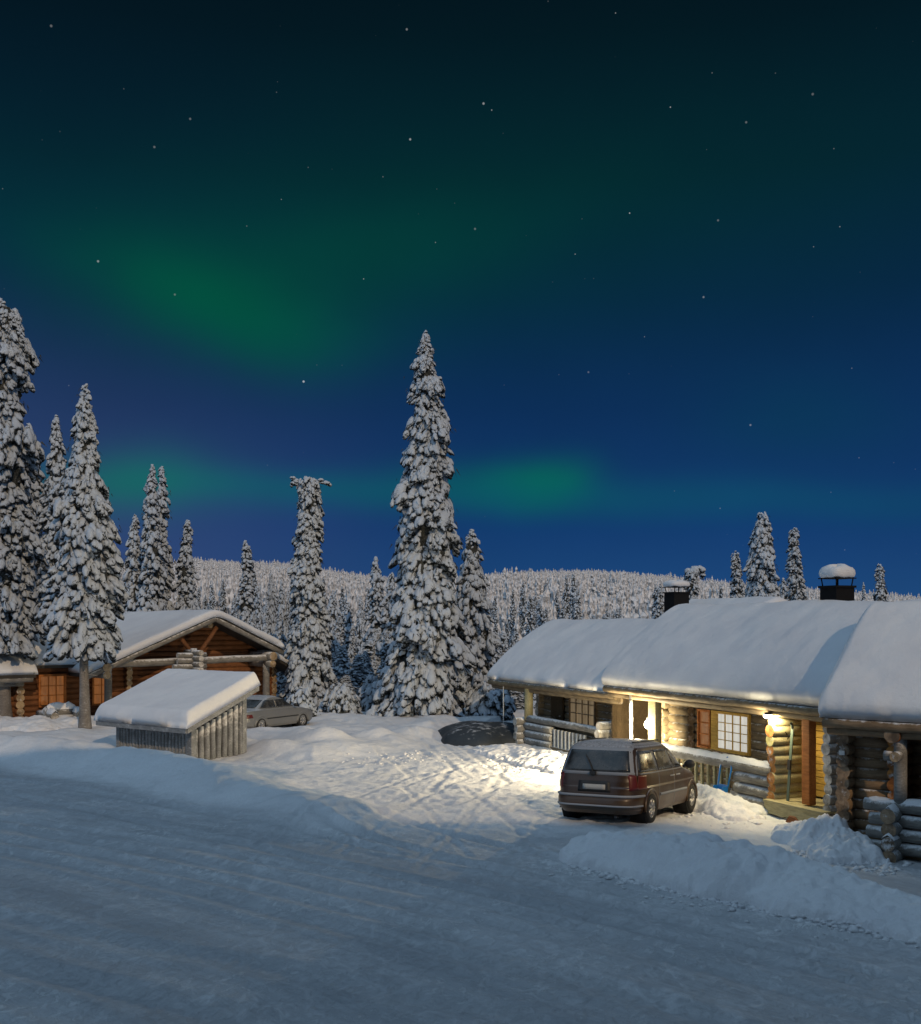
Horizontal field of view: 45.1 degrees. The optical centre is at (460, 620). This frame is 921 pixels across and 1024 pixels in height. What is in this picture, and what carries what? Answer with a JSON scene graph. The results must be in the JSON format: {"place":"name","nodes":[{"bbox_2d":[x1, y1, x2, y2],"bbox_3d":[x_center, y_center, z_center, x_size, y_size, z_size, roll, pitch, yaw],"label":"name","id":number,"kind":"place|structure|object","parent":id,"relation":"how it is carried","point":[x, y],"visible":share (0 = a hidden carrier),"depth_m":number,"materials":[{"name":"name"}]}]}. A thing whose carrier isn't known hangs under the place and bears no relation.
{"place":"outdoors","nodes":[
{"label":"outdoors","id":0,"kind":"place"},
{"bbox_2d":[0,564,920,1023],"bbox_3d":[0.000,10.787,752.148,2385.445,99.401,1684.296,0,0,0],"label":"snow ground","id":1,"kind":"structure","parent":0,"point":[288,874],"depth_m":18.09,"materials":[{"name":"snow"}]},
{"bbox_2d":[0,298,50,716],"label":"spruce tree","id":2,"kind":"object","parent":1,"relation":"on","point":[22,455],"visible":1,"depth_m":46.94,"materials":[{"name":"white plant"}]},
{"bbox_2d":[25,423,45,604],"bbox_3d":[-23.643,-2.592,60.839,3.904,16.590,3.554,0,0,30],"label":"spruce tree","id":3,"kind":"object","parent":1,"relation":"on","point":[36,491],"visible":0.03,"depth_m":60.66,"materials":[{"name":"white plant"}]},
{"bbox_2d":[0,715,96,731],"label":"snow pile","id":4,"kind":"object","parent":1,"relation":"on","point":[34,723],"visible":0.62,"depth_m":45.58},
{"bbox_2d":[35,415,68,609],"bbox_3d":[-21.872,-2.847,60.024,3.606,16.566,3.368,0,0,0],"label":"spruce tree","id":5,"kind":"object","parent":1,"relation":"on","point":[56,462],"visible":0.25,"depth_m":59.55,"materials":[{"name":"white plant"}]},
{"bbox_2d":[31,383,130,728],"bbox_3d":[-15.379,-2.308,45.130,3.804,14.613,3.637,0,0,0],"label":"spruce tree","id":6,"kind":"object","parent":1,"relation":"on","point":[81,607],"visible":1,"depth_m":44.24,"materials":[{"name":"white plant"}]},
{"bbox_2d":[121,514,142,611],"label":"spruce tree","id":7,"kind":"object","parent":1,"relation":"on","point":[133,564],"visible":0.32,"depth_m":74.63,"materials":[{"name":"white plant"}]},
{"bbox_2d":[0,609,288,718],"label":"log lodge","id":8,"kind":"structure","parent":1,"relation":"on","point":[153,643],"depth_m":50.70,"materials":[{"name":"wood"}]},
{"bbox_2d":[38,674,65,707],"bbox_3d":[-17.998,3.095,48.903,1.200,1.450,0.120,0,0,-38],"label":"window","id":9,"kind":"structure","parent":8,"relation":"in","point":[51,687],"depth_m":48.88,"materials":[{"name":"orange"}]},
{"bbox_2d":[92,678,103,705],"bbox_3d":[-16.267,3.145,50.262,0.860,1.410,0.120,0,0,-38],"label":"window","id":10,"kind":"structure","parent":8,"relation":"in","point":[97,683],"depth_m":50.17,"materials":[{"name":"orange"}]},
{"bbox_2d":[135,464,168,611],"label":"spruce tree","id":11,"kind":"object","parent":1,"relation":"on","point":[152,576],"visible":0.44,"depth_m":73.61,"materials":[{"name":"white plant"}]},
{"bbox_2d":[156,466,175,609],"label":"spruce tree","id":12,"kind":"object","parent":1,"relation":"on","point":[164,510],"visible":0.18,"depth_m":75.80,"materials":[{"name":"white plant"}]},
{"bbox_2d":[94,669,260,759],"bbox_3d":[-9.866,3.372,38.562,5.000,3.196,3.409,0,0,37],"label":"wood shelter","id":13,"kind":"object","parent":1,"relation":"on","point":[197,713],"visible":0.98,"depth_m":37.70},
{"bbox_2d":[172,520,200,609],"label":"spruce tree","id":14,"kind":"object","parent":1,"relation":"on","point":[186,599],"visible":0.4,"depth_m":75.69,"materials":[{"name":"white plant"}]},
{"bbox_2d":[203,595,207,609],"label":"spruce tree","id":15,"kind":"object","parent":1,"relation":"on","point":[205,603],"visible":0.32,"depth_m":170.30,"materials":[{"name":"white plant"}]},
{"bbox_2d":[208,584,216,609],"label":"spruce tree","id":16,"kind":"object","parent":1,"relation":"on","point":[212,604],"visible":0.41,"depth_m":168.97,"materials":[{"name":"white plant"}]},
{"bbox_2d":[218,579,227,612],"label":"spruce tree","id":17,"kind":"object","parent":1,"relation":"on","point":[222,603],"visible":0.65,"depth_m":180.70,"materials":[{"name":"white plant"}]},
{"bbox_2d":[230,598,236,617],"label":"spruce tree","id":18,"kind":"object","parent":1,"relation":"on","point":[232,611],"visible":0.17,"depth_m":134.64,"materials":[{"name":"white plant"}]},
{"bbox_2d":[234,540,260,629],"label":"spruce tree","id":19,"kind":"object","parent":1,"relation":"on","point":[246,598],"visible":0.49,"depth_m":77.71,"materials":[{"name":"white plant"}]},
{"bbox_2d":[248,612,259,627],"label":"spruce tree","id":20,"kind":"object","parent":1,"relation":"on","point":[252,620],"visible":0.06,"depth_m":73.88,"materials":[{"name":"white plant"}]},
{"bbox_2d":[253,572,260,610],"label":"spruce tree","id":21,"kind":"object","parent":1,"relation":"on","point":[255,580],"visible":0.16,"depth_m":169.56,"materials":[{"name":"white plant"}]},
{"bbox_2d":[254,586,264,630],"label":"spruce tree","id":22,"kind":"object","parent":1,"relation":"on","point":[258,611],"visible":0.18,"depth_m":87.85,"materials":[{"name":"white plant"}]},
{"bbox_2d":[262,601,271,635],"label":"spruce tree","id":23,"kind":"object","parent":1,"relation":"on","point":[266,627],"visible":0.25,"depth_m":70.01,"materials":[{"name":"white plant"}]},
{"bbox_2d":[266,571,276,633],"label":"spruce tree","id":24,"kind":"object","parent":1,"relation":"on","point":[271,596],"visible":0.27,"depth_m":79.83,"materials":[{"name":"white plant"}]},
{"bbox_2d":[272,634,282,693],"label":"spruce tree","id":25,"kind":"object","parent":1,"relation":"on","point":[278,687],"visible":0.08,"depth_m":63.55,"materials":[{"name":"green plant"}]},
{"bbox_2d":[247,695,312,728],"bbox_3d":[-8.050,3.823,46.001,2.120,1.479,4.558,0,0,30],"label":"saloon car","id":26,"kind":"object","parent":1,"relation":"on","point":[266,710],"visible":0.7,"depth_m":45.25,"materials":[{"name":"silver metal"}]},
{"bbox_2d":[275,580,286,651],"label":"spruce tree","id":27,"kind":"object","parent":1,"relation":"on","point":[281,600],"visible":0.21,"depth_m":73.81,"materials":[{"name":"white plant"}]},
{"bbox_2d":[275,609,286,649],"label":"spruce tree","id":28,"kind":"object","parent":1,"relation":"on","point":[280,635],"visible":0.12,"depth_m":67.81,"materials":[{"name":"white plant"}]},
{"bbox_2d":[276,642,289,700],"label":"spruce tree","id":29,"kind":"object","parent":1,"relation":"on","point":[283,680],"visible":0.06,"depth_m":59.76,"materials":[{"name":"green plant"}]},
{"bbox_2d":[283,590,291,656],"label":"spruce tree","id":30,"kind":"object","parent":1,"relation":"on","point":[287,607],"visible":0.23,"depth_m":73.89,"materials":[{"name":"white plant"}]},
{"bbox_2d":[287,606,292,635],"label":"spruce tree","id":31,"kind":"object","parent":1,"relation":"on","point":[289,617],"visible":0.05,"depth_m":65.68,"materials":[{"name":"white plant"}]},
{"bbox_2d":[286,686,320,716],"bbox_3d":[-7.271,4.036,49.977,1.891,2.112,1.816,0,0,0],"label":"snowy bush","id":32,"kind":"object","parent":1,"relation":"on","point":[300,697],"visible":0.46,"depth_m":49.62,"materials":[{"name":"white plant"}]},
{"bbox_2d":[279,476,335,709],"bbox_3d":[-7.515,-0.829,54.973,2.723,12.649,2.978,0,0,-33],"label":"spruce tree","id":33,"kind":"object","parent":1,"relation":"on","point":[309,644],"visible":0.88,"depth_m":54.44,"materials":[{"name":"white plant"}]},
{"bbox_2d":[325,657,338,681],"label":"spruce tree","id":34,"kind":"object","parent":1,"relation":"on","point":[332,666],"visible":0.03,"depth_m":61.97,"materials":[{"name":"white plant"}]},
{"bbox_2d":[327,590,341,643],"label":"spruce tree","id":35,"kind":"object","parent":1,"relation":"on","point":[333,609],"visible":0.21,"depth_m":83.66,"materials":[{"name":"white plant"}]},
{"bbox_2d":[329,616,346,664],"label":"spruce tree","id":36,"kind":"object","parent":1,"relation":"on","point":[338,632],"visible":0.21,"depth_m":69.79,"materials":[{"name":"white plant"}]},
{"bbox_2d":[317,683,362,714],"bbox_3d":[-5.805,4.164,52.795,2.576,2.362,2.647,0,0,0],"label":"snowy bush","id":37,"kind":"object","parent":1,"relation":"on","point":[340,698],"visible":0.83,"depth_m":52.41,"materials":[{"name":"snow"}]},
{"bbox_2d":[331,646,350,680],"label":"spruce tree","id":38,"kind":"object","parent":1,"relation":"on","point":[341,662],"visible":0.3,"depth_m":63.73,"materials":[{"name":"white plant"}]},
{"bbox_2d":[338,586,344,610],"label":"spruce tree","id":39,"kind":"object","parent":1,"relation":"on","point":[340,601],"visible":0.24,"depth_m":177.71,"materials":[{"name":"white plant"}]},
{"bbox_2d":[341,598,345,617],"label":"spruce tree","id":40,"kind":"object","parent":1,"relation":"on","point":[343,608],"visible":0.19,"depth_m":154.06,"materials":[{"name":"white plant"}]},
{"bbox_2d":[335,675,358,695],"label":"spruce tree","id":41,"kind":"object","parent":1,"relation":"on","point":[346,679],"visible":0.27,"depth_m":55.84,"materials":[{"name":"white plant"}]},
{"bbox_2d":[342,602,356,650],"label":"spruce tree","id":42,"kind":"object","parent":1,"relation":"on","point":[347,620],"visible":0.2,"depth_m":77.67,"materials":[{"name":"white plant"}]},
{"bbox_2d":[347,624,357,668],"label":"spruce tree","id":43,"kind":"object","parent":1,"relation":"on","point":[351,653],"visible":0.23,"depth_m":68.00,"materials":[{"name":"white plant"}]},
{"bbox_2d":[347,654,368,686],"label":"spruce tree","id":44,"kind":"object","parent":1,"relation":"on","point":[357,673],"visible":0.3,"depth_m":59.68,"materials":[{"name":"white plant"}]},
{"bbox_2d":[355,596,365,654],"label":"spruce tree","id":45,"kind":"object","parent":1,"relation":"on","point":[360,628],"visible":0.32,"depth_m":87.91,"materials":[{"name":"white plant"}]},
{"bbox_2d":[361,651,373,682],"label":"spruce tree","id":46,"kind":"object","parent":1,"relation":"on","point":[366,663],"visible":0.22,"depth_m":61.88,"materials":[{"name":"white plant"}]},
{"bbox_2d":[364,587,370,625],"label":"spruce tree","id":47,"kind":"object","parent":1,"relation":"on","point":[367,606],"visible":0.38,"depth_m":175.37,"materials":[{"name":"white plant"}]},
{"bbox_2d":[358,675,379,711],"bbox_3d":[-4.312,3.994,55.957,3.017,2.538,2.464,0,0,0],"label":"snowy bush","id":48,"kind":"object","parent":1,"relation":"on","point":[367,689],"visible":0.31,"depth_m":55.26,"materials":[{"name":"snow"}]},
{"bbox_2d":[360,640,379,671],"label":"spruce tree","id":49,"kind":"object","parent":1,"relation":"on","point":[367,646],"visible":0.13,"depth_m":65.68,"materials":[{"name":"white plant"}]},
{"bbox_2d":[362,556,384,641],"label":"spruce tree","id":50,"kind":"object","parent":1,"relation":"on","point":[376,581],"visible":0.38,"depth_m":71.69,"materials":[{"name":"white plant"}]},
{"bbox_2d":[371,628,380,673],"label":"spruce tree","id":51,"kind":"object","parent":1,"relation":"on","point":[375,636],"visible":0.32,"depth_m":65.72,"materials":[{"name":"white plant"}]},
{"bbox_2d":[376,631,389,675],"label":"spruce tree","id":52,"kind":"object","parent":1,"relation":"on","point":[384,648],"visible":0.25,"depth_m":61.78,"materials":[{"name":"white plant"}]},
{"bbox_2d":[376,572,394,678],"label":"spruce tree","id":53,"kind":"object","parent":1,"relation":"on","point":[386,603],"visible":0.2,"depth_m":65.65,"materials":[{"name":"white plant"}]},
{"bbox_2d":[365,330,481,716],"bbox_3d":[-1.567,-4.196,51.714,4.759,18.577,5.172,0,0,-39],"label":"spruce tree","id":54,"kind":"object","parent":1,"relation":"on","point":[431,660],"visible":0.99,"depth_m":50.54,"materials":[{"name":"white plant"}]},
{"bbox_2d":[438,721,515,746],"bbox_3d":[0.770,4.386,43.856,4.215,0.712,5.122,0,0,24],"label":"covered heap","id":55,"kind":"object","parent":1,"relation":"on","point":[471,733],"visible":0.83,"depth_m":42.22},
{"bbox_2d":[454,529,501,707],"bbox_3d":[0.565,0.455,56.962,3.148,10.302,3.262,0,0,0],"label":"spruce tree","id":56,"kind":"object","parent":1,"relation":"on","point":[475,604],"visible":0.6,"depth_m":56.43,"materials":[{"name":"white plant"}]},
{"bbox_2d":[463,679,515,720],"bbox_3d":[1.371,4.008,51.983,2.539,2.596,2.909,0,0,0],"label":"snowy bush","id":57,"kind":"object","parent":1,"relation":"on","point":[485,698],"visible":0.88,"depth_m":51.21,"materials":[{"name":"snow"}]},
{"bbox_2d":[491,596,499,621],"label":"spruce tree","id":58,"kind":"object","parent":1,"relation":"on","point":[494,602],"visible":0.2,"depth_m":176.46,"materials":[{"name":"white plant"}]},
{"bbox_2d":[493,611,498,635],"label":"spruce tree","id":59,"kind":"object","parent":1,"relation":"on","point":[495,628],"visible":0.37,"depth_m":139.87,"materials":[{"name":"white plant"}]},
{"bbox_2d":[492,648,500,663],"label":"spruce tree","id":60,"kind":"object","parent":1,"relation":"on","point":[497,657],"visible":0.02,"depth_m":63.86,"materials":[{"name":"white plant"}]},
{"bbox_2d":[498,631,508,690],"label":"spruce tree","id":61,"kind":"object","parent":1,"relation":"on","point":[504,648],"visible":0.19,"depth_m":71.81,"materials":[{"name":"white plant"}]},
{"bbox_2d":[505,621,510,647],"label":"spruce tree","id":62,"kind":"object","parent":1,"relation":"on","point":[507,631],"visible":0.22,"depth_m":118.73,"materials":[{"name":"white plant"}]},
{"bbox_2d":[509,588,515,641],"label":"spruce tree","id":63,"kind":"object","parent":1,"relation":"on","point":[512,609],"visible":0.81,"depth_m":165.68,"materials":[{"name":"white plant"}]},
{"bbox_2d":[513,625,518,643],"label":"spruce tree","id":64,"kind":"object","parent":1,"relation":"on","point":[516,636],"visible":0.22,"depth_m":115.47,"materials":[{"name":"white plant"}]},
{"bbox_2d":[509,690,523,709],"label":"spruce tree","id":65,"kind":"object","parent":1,"relation":"on","point":[517,697],"visible":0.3,"depth_m":59.58,"materials":[{"name":"white plant"}]},
{"bbox_2d":[119,556,920,645],"bbox_3d":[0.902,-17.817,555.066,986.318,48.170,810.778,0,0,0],"label":"forest","id":66,"kind":"object","parent":1,"relation":"on","point":[629,592],"visible":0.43,"depth_m":290.40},
{"bbox_2d":[473,744,566,773],"bbox_3d":[2.506,4.614,36.682,2.419,0.713,8.954,0,0,-26],"label":"snow pile","id":67,"kind":"object","parent":1,"relation":"on","point":[547,761],"visible":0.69,"depth_m":36.36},
{"bbox_2d":[518,582,526,612],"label":"spruce tree","id":68,"kind":"object","parent":1,"relation":"on","point":[521,589],"visible":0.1,"depth_m":180.14,"materials":[{"name":"white plant"}]},
{"bbox_2d":[519,588,527,637],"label":"spruce tree","id":69,"kind":"object","parent":1,"relation":"on","point":[523,611],"visible":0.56,"depth_m":168.19,"materials":[{"name":"white plant"}]},
{"bbox_2d":[524,594,535,635],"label":"spruce tree","id":70,"kind":"object","parent":1,"relation":"on","point":[530,624],"visible":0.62,"depth_m":139.60,"materials":[{"name":"white plant"}]},
{"bbox_2d":[532,596,536,625],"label":"spruce tree","id":71,"kind":"object","parent":1,"relation":"on","point":[534,607],"visible":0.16,"depth_m":149.06,"materials":[{"name":"white plant"}]},
{"bbox_2d":[536,600,543,625],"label":"spruce tree","id":72,"kind":"object","parent":1,"relation":"on","point":[540,619],"visible":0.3,"depth_m":130.09,"materials":[{"name":"white plant"}]},
{"bbox_2d":[543,607,548,623],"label":"spruce tree","id":73,"kind":"object","parent":1,"relation":"on","point":[546,617],"visible":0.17,"depth_m":128.32,"materials":[{"name":"white plant"}]},
{"bbox_2d":[553,590,559,618],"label":"spruce tree","id":74,"kind":"object","parent":1,"relation":"on","point":[556,604],"visible":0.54,"depth_m":176.19,"materials":[{"name":"white plant"}]},
{"bbox_2d":[560,603,565,618],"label":"spruce tree","id":75,"kind":"object","parent":1,"relation":"on","point":[563,613],"visible":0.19,"depth_m":146.70,"materials":[{"name":"white plant"}]},
{"bbox_2d":[560,574,570,618],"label":"spruce tree","id":76,"kind":"object","parent":1,"relation":"on","point":[566,598],"visible":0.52,"depth_m":168.78,"materials":[{"name":"white plant"}]},
{"bbox_2d":[487,618,655,751],"bbox_3d":[5.830,2.390,41.742,6.655,4.960,9.898,0,0,-24],"label":"log cabin","id":77,"kind":"object","parent":1,"relation":"on","point":[557,667],"visible":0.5,"depth_m":40.65,"materials":[{"name":"wood"}]},
{"bbox_2d":[551,696,563,739],"bbox_3d":[3.702,3.655,42.718,0.140,1.870,0.950,0,0,-24],"label":"door","id":78,"kind":"structure","parent":77,"relation":"in","point":[557,703],"depth_m":42.56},
{"bbox_2d":[568,698,595,726],"bbox_3d":[4.476,3.270,40.903,0.120,1.220,1.920,0,0,-24],"label":"window","id":79,"kind":"structure","parent":77,"relation":"in","point":[579,711],"depth_m":40.89,"materials":[{"name":"grey"}]},
{"bbox_2d":[569,573,580,619],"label":"spruce tree","id":80,"kind":"object","parent":1,"relation":"on","point":[572,594],"visible":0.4,"depth_m":161.94,"materials":[{"name":"white plant"}]},
{"bbox_2d":[571,589,582,619],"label":"spruce tree","id":81,"kind":"object","parent":1,"relation":"on","point":[576,614],"visible":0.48,"depth_m":148.20,"materials":[{"name":"white plant"}]},
{"bbox_2d":[557,737,697,823],"bbox_3d":[4.220,3.904,27.532,2.594,1.961,5.310,-1,-4,28],"label":"minivan","id":82,"kind":"object","parent":1,"relation":"on","point":[640,780],"visible":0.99,"depth_m":25.57,"materials":[{"name":"grey paint"}]},
{"bbox_2d":[341,750,920,957],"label":"snow crumbs","id":83,"kind":"object","parent":1,"relation":"on","point":[888,867],"visible":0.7,"depth_m":19.56,"materials":[{"name":"snow"}]},
{"bbox_2d":[651,584,656,615],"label":"spruce tree","id":84,"kind":"object","parent":1,"relation":"on","point":[653,597],"visible":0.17,"depth_m":161.42,"materials":[{"name":"white plant"}]},
{"bbox_2d":[653,583,663,618],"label":"spruce tree","id":85,"kind":"object","parent":1,"relation":"on","point":[658,604],"visible":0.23,"depth_m":69.86,"materials":[{"name":"white plant"}]},
{"bbox_2d":[682,565,705,599],"bbox_3d":[12.631,1.323,60.023,1.639,8.607,1.543,0,0,0],"label":"spruce tree","id":86,"kind":"object","parent":1,"relation":"on","point":[692,573],"visible":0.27,"depth_m":59.73,"materials":[{"name":"white plant"}]},
{"bbox_2d":[719,585,724,597],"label":"spruce tree","id":87,"kind":"object","parent":1,"relation":"on","point":[721,593],"visible":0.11,"depth_m":146.15,"materials":[{"name":"white plant"}]},
{"bbox_2d":[713,757,731,792],"bbox_3d":[7.115,4.318,30.107,0.246,1.266,0.532,9,-3,-23],"label":"snow scoop","id":88,"kind":"object","parent":1,"relation":"on","point":[723,787],"visible":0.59,"depth_m":30.11,"materials":[{"name":"blue plastic"}]},
{"bbox_2d":[663,580,786,612],"bbox_3d":[11.524,1.481,46.375,6.817,6.389,6.017,0,0,-24],"label":"log cabin","id":89,"kind":"object","parent":1,"relation":"on","point":[672,599],"visible":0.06,"depth_m":46.31,"materials":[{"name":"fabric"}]},
{"bbox_2d":[693,783,769,821],"bbox_3d":[6.517,4.759,29.720,2.089,0.743,4.756,0,0,-26],"label":"snow pile","id":90,"kind":"object","parent":1,"relation":"on","point":[719,804],"visible":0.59,"depth_m":28.32,"materials":[{"name":"snow"}]},
{"bbox_2d":[729,551,744,597],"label":"spruce tree","id":91,"kind":"object","parent":1,"relation":"on","point":[737,585],"visible":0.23,"depth_m":65.77,"materials":[{"name":"white plant"}]},
{"bbox_2d":[558,830,920,942],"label":"snow bank","id":92,"kind":"structure","parent":1,"relation":"on","point":[777,879],"depth_m":18.70,"materials":[{"name":"snow"}]},
{"bbox_2d":[601,564,920,820],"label":"log cabin","id":93,"kind":"object","parent":1,"relation":"on","point":[741,687],"visible":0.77,"depth_m":30.50,"materials":[{"name":"wood"}]},
{"bbox_2d":[697,709,710,748],"bbox_3d":[7.251,3.220,33.003,0.120,1.140,0.640,0,0,-24],"label":"shutter","id":94,"kind":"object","parent":93,"relation":"in","point":[703,715],"depth_m":33.03,"materials":[{"name":"brown"}]},
{"bbox_2d":[715,710,750,755],"bbox_3d":[7.786,3.220,31.760,0.120,1.160,1.560,0,0,-24],"label":"window","id":95,"kind":"structure","parent":93,"relation":"in","point":[732,730],"depth_m":31.75,"materials":[{"name":"grey"}]},
{"bbox_2d":[786,722,793,800],"bbox_3d":[8.345,3.581,28.065,0.186,2.002,0.113,0,0,10],"label":"ski","id":96,"kind":"object","parent":93,"relation":"on","point":[789,763],"visible":1,"depth_m":28.05,"materials":[{"name":"grey wood"}]},
{"bbox_2d":[741,511,781,596],"bbox_3d":[16.844,-0.191,61.892,3.399,11.805,2.996,0,0,0],"label":"spruce tree","id":97,"kind":"object","parent":1,"relation":"on","point":[761,574],"visible":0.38,"depth_m":61.50,"materials":[{"name":"white plant"}]},
{"bbox_2d":[778,578,787,599],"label":"spruce tree","id":98,"kind":"object","parent":1,"relation":"on","point":[783,586],"visible":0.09,"depth_m":69.77,"materials":[{"name":"white plant"}]},
{"bbox_2d":[786,816,798,822],"bbox_3d":[7.949,4.785,26.515,0.270,0.185,0.186,26,11,24],"label":"firewood block","id":99,"kind":"object","parent":1,"relation":"on","point":[791,819],"depth_m":26.45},
{"bbox_2d":[785,527,807,600],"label":"spruce tree","id":100,"kind":"object","parent":1,"relation":"on","point":[795,580],"visible":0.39,"depth_m":65.78,"materials":[{"name":"white plant"}]},
{"bbox_2d":[770,813,889,866],"bbox_3d":[8.180,4.831,24.710,2.160,0.998,2.880,0,0,0],"label":"snow pile","id":101,"kind":"object","parent":1,"relation":"on","point":[827,838],"visible":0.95,"depth_m":24.29,"materials":[{"name":"snow"}]},
{"bbox_2d":[860,582,865,600],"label":"spruce tree","id":102,"kind":"object","parent":1,"relation":"on","point":[863,594],"visible":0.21,"depth_m":181.31,"materials":[{"name":"white plant"}]},
{"bbox_2d":[818,601,920,862],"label":"log cabin","id":103,"kind":"object","parent":1,"relation":"on","point":[869,708],"visible":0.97,"depth_m":24.68,"materials":[{"name":"wood"}]},
{"bbox_2d":[873,563,889,601],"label":"spruce tree","id":104,"kind":"object","parent":1,"relation":"on","point":[880,593],"visible":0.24,"depth_m":59.88,"materials":[{"name":"white plant"}]},
{"bbox_2d":[0,0,920,598],"label":"sky","id":105,"kind":"structure","parent":0,"point":[659,261],"materials":[{"name":"blue"}]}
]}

